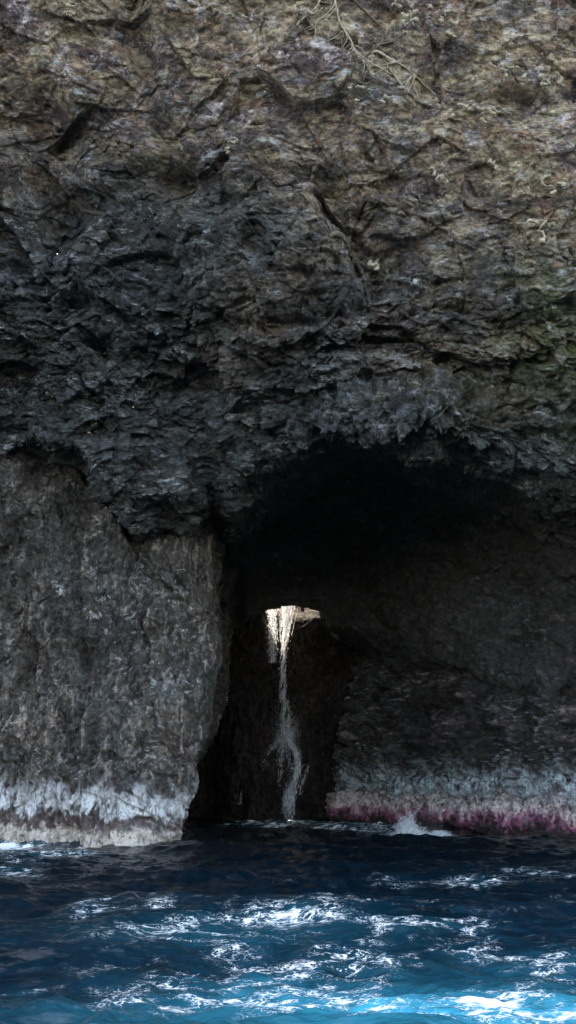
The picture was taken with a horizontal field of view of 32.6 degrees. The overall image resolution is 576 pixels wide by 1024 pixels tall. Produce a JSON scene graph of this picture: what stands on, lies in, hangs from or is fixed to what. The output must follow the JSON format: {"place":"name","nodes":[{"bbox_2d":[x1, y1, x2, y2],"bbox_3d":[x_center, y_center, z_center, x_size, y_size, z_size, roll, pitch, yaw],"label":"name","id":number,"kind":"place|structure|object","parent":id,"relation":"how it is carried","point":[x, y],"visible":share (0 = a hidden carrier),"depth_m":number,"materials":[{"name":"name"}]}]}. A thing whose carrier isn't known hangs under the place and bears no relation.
{"place":"outdoors","nodes":[
{"label":"outdoors","id":0,"kind":"place"},
{"bbox_2d":[0,448,232,848],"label":"rock buttress","id":1,"kind":"object","parent":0,"point":[115,649],"visible":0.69,"depth_m":47.78,"materials":[{"name":"grey stone"}]},
{"bbox_2d":[188,606,356,820],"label":"cave back wall","id":2,"kind":"structure","parent":0,"point":[318,677],"depth_m":71.97,"materials":[{"name":"black stone"}]},
{"bbox_2d":[237,606,309,819],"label":"waterfall","id":3,"kind":"structure","parent":0,"point":[286,634],"depth_m":71.40,"materials":[{"name":"liquid"}]},
{"bbox_2d":[0,0,575,699],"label":"cliff","id":4,"kind":"structure","parent":0,"point":[268,372],"depth_m":44.99,"materials":[{"name":"grey stone"}]},
{"bbox_2d":[60,3,84,21],"bbox_3d":[-9.628,-22.344,43.965,1.103,0.866,0.375,2,-15,-7],"label":"root curl","id":5,"kind":"object","parent":4,"relation":"attached to","point":[71,13],"visible":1,"depth_m":43.96,"materials":[{"name":"beige plant"}]},
{"bbox_2d":[224,137,237,154],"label":"root curl","id":6,"kind":"object","parent":4,"relation":"attached to","point":[232,142],"visible":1,"depth_m":42.88,"materials":[{"name":"beige plant"}]},
{"bbox_2d":[226,12,248,18],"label":"root curl","id":7,"kind":"object","parent":4,"relation":"attached to","point":[241,14],"visible":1,"depth_m":43.63,"materials":[{"name":"beige plant"}]},
{"bbox_2d":[262,84,270,93],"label":"root curl","id":8,"kind":"object","parent":4,"relation":"attached to","point":[266,86],"visible":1,"depth_m":43.71,"materials":[{"name":"beige plant"}]},
{"bbox_2d":[285,0,317,14],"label":"root curl","id":9,"kind":"object","parent":4,"relation":"attached to","point":[309,12],"visible":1,"depth_m":43.91,"materials":[{"name":"beige plant"}]},
{"bbox_2d":[347,83,365,101],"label":"root curl","id":10,"kind":"object","parent":4,"relation":"attached to","point":[363,87],"visible":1,"depth_m":42.66,"materials":[{"name":"beige plant"}]},
{"bbox_2d":[292,0,435,104],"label":"root tangle","id":11,"kind":"object","parent":4,"relation":"attached to","point":[383,43],"visible":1,"depth_m":43.54,"materials":[{"name":"beige plant"}]},
{"bbox_2d":[367,260,379,270],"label":"root curl","id":12,"kind":"object","parent":4,"relation":"attached to","point":[370,264],"visible":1,"depth_m":44.03,"materials":[{"name":"beige plant"}]},
{"bbox_2d":[378,86,402,103],"bbox_3d":[4.456,-18.155,42.753,1.107,0.803,0.279,-3,-15,12],"label":"root curl","id":13,"kind":"object","parent":4,"relation":"attached to","point":[388,98],"visible":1,"depth_m":42.71,"materials":[{"name":"beige plant"}]},
{"bbox_2d":[391,0,413,9],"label":"root curl","id":14,"kind":"object","parent":4,"relation":"attached to","point":[396,4],"visible":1,"depth_m":44.06,"materials":[{"name":"beige plant"}]},
{"bbox_2d":[401,4,432,25],"bbox_3d":[5.629,-21.713,43.012,1.427,1.044,0.370,0,-15,0],"label":"root curl","id":15,"kind":"object","parent":4,"relation":"attached to","point":[408,17],"visible":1,"depth_m":42.94,"materials":[{"name":"beige plant"}]},
{"bbox_2d":[428,166,448,183],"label":"root curl","id":16,"kind":"object","parent":4,"relation":"attached to","point":[440,176],"visible":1,"depth_m":43.36,"materials":[{"name":"beige plant"}]},
{"bbox_2d":[438,9,458,37],"bbox_3d":[7.325,-21.968,43.495,1.408,2.158,0.421,0,-15,0],"label":"root curl","id":17,"kind":"object","parent":4,"relation":"attached to","point":[450,21],"visible":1,"depth_m":43.41,"materials":[{"name":"beige plant"}]},
{"bbox_2d":[457,103,497,123],"bbox_3d":[8.273,-17.411,42.953,1.803,0.905,0.392,0,-15,0],"label":"root curl","id":18,"kind":"object","parent":4,"relation":"attached to","point":[486,109],"visible":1,"depth_m":42.92,"materials":[{"name":"beige plant"}]},
{"bbox_2d":[487,159,499,171],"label":"root curl","id":19,"kind":"object","parent":4,"relation":"attached to","point":[489,161],"visible":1,"depth_m":42.99,"materials":[{"name":"beige plant"}]},
{"bbox_2d":[488,61,513,77],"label":"root curl","id":20,"kind":"object","parent":4,"relation":"attached to","point":[505,73],"visible":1,"depth_m":43.19,"materials":[{"name":"beige plant"}]},
{"bbox_2d":[500,65,520,71],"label":"root curl","id":21,"kind":"object","parent":4,"relation":"attached to","point":[505,70],"visible":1,"depth_m":43.41,"materials":[{"name":"beige plant"}]},
{"bbox_2d":[525,218,554,243],"bbox_3d":[11.047,-12.292,43.052,1.357,1.078,0.437,0,-15,0],"label":"root curl","id":22,"kind":"object","parent":4,"relation":"attached to","point":[545,223],"visible":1,"depth_m":43.03,"materials":[{"name":"beige plant"}]},
{"bbox_2d":[521,65,563,85],"bbox_3d":[11.198,-19.191,43.261,1.882,1.033,0.310,1,-15,-3],"label":"root curl","id":23,"kind":"object","parent":4,"relation":"attached to","point":[541,76],"visible":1,"depth_m":43.19,"materials":[{"name":"beige plant"}]},
{"bbox_2d":[540,174,567,194],"bbox_3d":[11.601,-14.269,42.871,1.273,0.977,0.425,0,-15,0],"label":"root curl","id":24,"kind":"object","parent":4,"relation":"attached to","point":[562,184],"visible":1,"depth_m":42.80,"materials":[{"name":"beige plant"}]},
{"bbox_2d":[0,816,575,1023],"bbox_3d":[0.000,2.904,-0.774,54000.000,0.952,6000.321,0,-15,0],"label":"sea","id":25,"kind":"structure","parent":0,"point":[207,920],"depth_m":20.16,"materials":[{"name":"liquid"}]},
{"bbox_2d":[389,812,456,835],"bbox_3d":[6.777,15.706,49.308,3.741,1.354,2.330,0,-15,0],"label":"wave splash","id":26,"kind":"object","parent":25,"relation":"on","point":[411,829],"visible":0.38,"depth_m":49.18,"materials":[{"name":"white liquid"}]},
{"bbox_2d":[324,585,575,835],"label":"shore rock wall","id":27,"kind":"structure","parent":0,"point":[465,748],"depth_m":58.24,"materials":[{"name":"grey stone"}]}
]}

